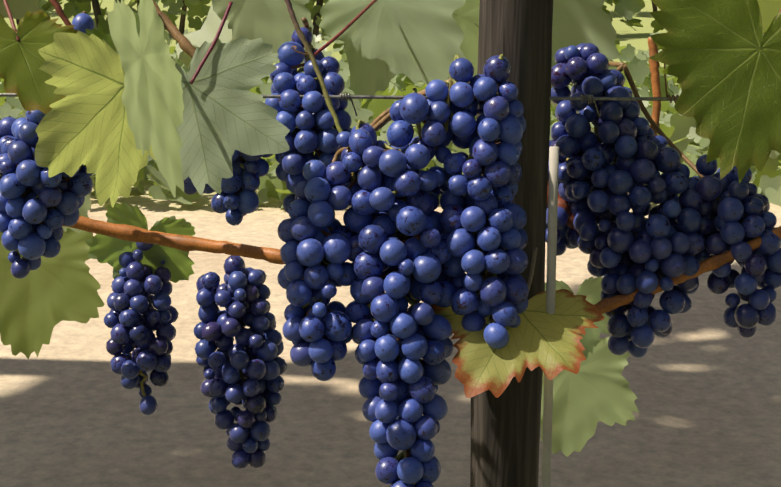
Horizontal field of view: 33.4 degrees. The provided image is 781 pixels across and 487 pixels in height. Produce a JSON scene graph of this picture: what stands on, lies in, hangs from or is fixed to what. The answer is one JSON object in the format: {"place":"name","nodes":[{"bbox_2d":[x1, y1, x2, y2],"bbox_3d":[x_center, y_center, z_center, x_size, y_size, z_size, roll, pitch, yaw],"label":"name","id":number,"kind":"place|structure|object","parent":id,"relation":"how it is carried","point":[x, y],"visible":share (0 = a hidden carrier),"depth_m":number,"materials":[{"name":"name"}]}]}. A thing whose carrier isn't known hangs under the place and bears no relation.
{"place":"outdoors","nodes":[
{"label":"outdoors","id":0,"kind":"place"},
{"bbox_2d":[0,227,104,358],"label":"leaf","id":1,"kind":"object","parent":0,"point":[42,300],"visible":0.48,"depth_m":1.20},
{"bbox_2d":[21,108,90,232],"bbox_3d":[-0.279,-0.071,1.048,0.132,0.122,0.014,9,17,33],"label":"leaf","id":2,"kind":"object","parent":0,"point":[85,207],"depth_m":1.04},
{"bbox_2d":[134,13,139,35],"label":"leaf","id":3,"kind":"object","parent":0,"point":[137,22],"visible":0.1,"depth_m":0.79,"materials":[{"name":"green plant"}]},
{"bbox_2d":[85,201,195,282],"bbox_3d":[-0.182,0.006,0.950,0.080,0.077,0.011,-2,14,-7],"label":"leaf","id":4,"kind":"object","parent":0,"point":[109,250],"visible":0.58,"depth_m":0.95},
{"bbox_2d":[184,150,272,224],"bbox_3d":[-0.104,-0.049,0.826,0.063,0.072,0.050,0,14,1],"label":"grape cluster","id":5,"kind":"object","parent":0,"point":[236,200],"visible":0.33,"depth_m":0.82,"materials":[{"name":"blue food"}]},
{"bbox_2d":[115,0,657,11],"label":"vine row","id":6,"kind":"object","parent":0,"point":[654,7],"visible":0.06,"depth_m":15.40,"materials":[{"name":"green plant"}]},
{"bbox_2d":[0,0,780,486],"bbox_3d":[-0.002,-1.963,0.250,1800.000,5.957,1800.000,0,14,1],"label":"ground","id":7,"kind":"structure","parent":0,"point":[702,378],"depth_m":3.02,"materials":[{"name":"soil"}]},
{"bbox_2d":[16,0,614,33],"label":"vine row","id":8,"kind":"object","parent":7,"relation":"on","point":[182,22],"depth_m":12.54,"materials":[{"name":"plant"}]},
{"bbox_2d":[3,0,663,54],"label":"vine row","id":9,"kind":"object","parent":7,"relation":"on","point":[627,9],"depth_m":9.57,"materials":[{"name":"green plant"}]},
{"bbox_2d":[0,93,677,100],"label":"trellis wires","id":10,"kind":"object","parent":7,"relation":"on","point":[402,97],"visible":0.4,"depth_m":0.80,"materials":[{"name":"grey metal"}]},
{"bbox_2d":[0,10,76,113],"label":"leaf","id":11,"kind":"object","parent":10,"relation":"attached to","point":[23,75],"visible":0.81,"depth_m":0.77,"materials":[{"name":"green plant"}]},
{"bbox_2d":[0,11,93,278],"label":"grape cluster","id":12,"kind":"object","parent":10,"relation":"hanging from","point":[39,207],"visible":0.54,"depth_m":0.80,"materials":[{"name":"blue food"}]},
{"bbox_2d":[62,216,284,263],"bbox_3d":[-0.184,-0.012,0.890,0.246,0.043,0.020,2,14,8],"label":"vine cane","id":13,"kind":"object","parent":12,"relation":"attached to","point":[125,232],"visible":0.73,"depth_m":0.89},
{"bbox_2d":[50,0,73,28],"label":"thin cane","id":14,"kind":"object","parent":10,"relation":"attached to","point":[60,11],"visible":0.35,"depth_m":0.80,"materials":[{"name":"brown plant"}]},
{"bbox_2d":[139,0,195,57],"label":"cane","id":15,"kind":"object","parent":10,"relation":"attached to","point":[183,41],"visible":0.38,"depth_m":0.77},
{"bbox_2d":[193,255,286,468],"bbox_3d":[-0.110,0.086,0.956,0.068,0.155,0.074,0,14,1],"label":"grape cluster","id":16,"kind":"object","parent":10,"relation":"attached to","point":[247,369],"visible":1,"depth_m":0.94,"materials":[{"name":"blue food"}]},
{"bbox_2d":[265,17,351,212],"bbox_3d":[-0.050,-0.075,0.828,0.059,0.136,0.067,0,14,1],"label":"grape cluster","id":17,"kind":"object","parent":10,"relation":"attached to","point":[307,120],"visible":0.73,"depth_m":0.81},
{"bbox_2d":[3,0,780,289],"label":"leaf stem","id":18,"kind":"object","parent":10,"relation":"attached to","point":[322,48],"visible":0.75,"depth_m":0.79,"materials":[{"name":"red plant"}]},
{"bbox_2d":[85,28,116,51],"bbox_3d":[-0.161,-0.110,0.776,0.050,0.038,0.027,-3,14,-12],"label":"leaf","id":19,"kind":"object","parent":18,"relation":"attached to","point":[102,34],"visible":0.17,"depth_m":0.78,"materials":[{"name":"green plant"}]},
{"bbox_2d":[35,30,173,206],"bbox_3d":[-0.141,-0.062,0.656,0.012,0.094,0.095,9,17,32],"label":"leaf","id":20,"kind":"object","parent":18,"relation":"attached to","point":[84,121],"visible":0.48,"depth_m":0.64,"materials":[{"name":"green plant"}]},
{"bbox_2d":[104,242,178,414],"bbox_3d":[-0.183,0.058,0.956,0.055,0.133,0.058,-10,17,-35],"label":"grape cluster","id":21,"kind":"object","parent":18,"relation":"attached to","point":[135,285],"visible":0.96,"depth_m":0.94,"materials":[{"name":"blue food"}]},
{"bbox_2d":[108,0,183,197],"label":"grape leaf","id":22,"kind":"object","parent":18,"relation":"attached to","point":[152,101],"visible":1,"depth_m":0.60,"materials":[{"name":"green plant"}]},
{"bbox_2d":[116,37,289,194],"bbox_3d":[-0.111,-0.074,0.741,0.108,0.083,0.054,0,14,1],"label":"grape leaf","id":23,"kind":"object","parent":18,"relation":"attached to","point":[227,113],"visible":0.69,"depth_m":0.74,"materials":[{"name":"green plant"}]},
{"bbox_2d":[212,0,315,63],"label":"leaf","id":24,"kind":"object","parent":18,"relation":"attached to","point":[268,22],"visible":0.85,"depth_m":0.93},
{"bbox_2d":[319,0,465,100],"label":"leaf","id":25,"kind":"object","parent":18,"relation":"attached to","point":[387,41],"visible":0.96,"depth_m":0.91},
{"bbox_2d":[649,0,780,183],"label":"leaf","id":26,"kind":"object","parent":18,"relation":"attached to","point":[721,59],"visible":1,"depth_m":0.73,"materials":[{"name":"green plant"}]},
{"bbox_2d":[277,54,528,486],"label":"grape cluster","id":27,"kind":"object","parent":10,"relation":"attached to","point":[398,241],"visible":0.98,"depth_m":0.75,"materials":[{"name":"blue food"}]},
{"bbox_2d":[285,0,342,132],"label":"shoot cluster","id":28,"kind":"object","parent":27,"relation":"attached to","point":[301,34],"visible":1,"depth_m":0.78,"materials":[{"name":"green plant"}]},
{"bbox_2d":[431,270,603,397],"bbox_3d":[0.069,0.051,0.764,0.097,0.061,0.080,7,15,25],"label":"yellowing leaf","id":29,"kind":"object","parent":27,"relation":"attached to","point":[551,346],"visible":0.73,"depth_m":0.76,"materials":[{"name":"yellow plant"}]},
{"bbox_2d":[552,0,619,69],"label":"leaf","id":30,"kind":"object","parent":10,"relation":"attached to","point":[576,22],"visible":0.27,"depth_m":0.94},
{"bbox_2d":[545,43,780,357],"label":"grape cluster","id":31,"kind":"object","parent":10,"relation":"attached to","point":[615,163],"visible":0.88,"depth_m":0.84,"materials":[{"name":"blue food"}]},
{"bbox_2d":[547,181,578,233],"bbox_3d":[0.125,-0.013,0.883,0.102,0.110,0.024,4,15,17],"label":"vine cane","id":32,"kind":"object","parent":31,"relation":"attached to","point":[562,203],"visible":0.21,"depth_m":0.87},
{"bbox_2d":[648,37,661,134],"bbox_3d":[0.182,-0.104,0.899,0.010,0.074,0.024,0,14,1],"label":"vine cane","id":33,"kind":"object","parent":31,"relation":"attached to","point":[655,74],"visible":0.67,"depth_m":0.90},
{"bbox_2d":[664,64,678,102],"bbox_3d":[0.174,-0.102,0.797,0.017,0.033,0.005,0,14,1],"label":"tendril on wire","id":34,"kind":"object","parent":10,"relation":"attached to","point":[667,95],"visible":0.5,"depth_m":0.80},
{"bbox_2d":[593,226,780,313],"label":"vine cane","id":35,"kind":"object","parent":10,"relation":"attached to","point":[606,305],"visible":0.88,"depth_m":0.83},
{"bbox_2d":[0,29,780,209],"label":"foliage","id":36,"kind":"object","parent":7,"relation":"on","point":[677,128],"depth_m":5.61,"materials":[{"name":"green plant"}]},
{"bbox_2d":[0,0,780,132],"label":"background foliage","id":37,"kind":"object","parent":7,"relation":"on","point":[208,30],"visible":0.15,"depth_m":1.44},
{"bbox_2d":[448,0,479,78],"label":"leaf","id":38,"kind":"object","parent":37,"relation":"on","point":[466,17],"visible":0.1,"depth_m":1.24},
{"bbox_2d":[470,0,552,486],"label":"trellis post","id":39,"kind":"object","parent":7,"relation":"on","point":[505,424],"visible":0.52,"depth_m":0.81,"materials":[{"name":"brown wood"}]},
{"bbox_2d":[541,146,558,486],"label":"thin stake","id":40,"kind":"object","parent":7,"relation":"on","point":[550,288],"visible":0.94,"depth_m":0.77,"materials":[{"name":"grey metal"}]},
{"bbox_2d":[340,93,599,117],"bbox_3d":[0.049,-0.086,0.807,0.162,0.015,0.018,0,14,1],"label":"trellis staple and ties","id":41,"kind":"object","parent":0,"point":[581,95],"visible":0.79,"depth_m":0.80,"materials":[{"name":"grey metal"}]},
{"bbox_2d":[545,277,609,359],"bbox_3d":[0.178,0.072,1.238,0.089,0.079,0.020,0,14,1],"label":"leaf","id":42,"kind":"object","parent":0,"point":[590,288],"visible":0.17,"depth_m":1.24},
{"bbox_2d":[540,337,639,456],"bbox_3d":[0.177,0.150,1.289,0.138,0.122,0.027,2,14,6],"label":"leaf","id":43,"kind":"object","parent":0,"point":[591,393],"visible":0.46,"depth_m":1.28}
]}

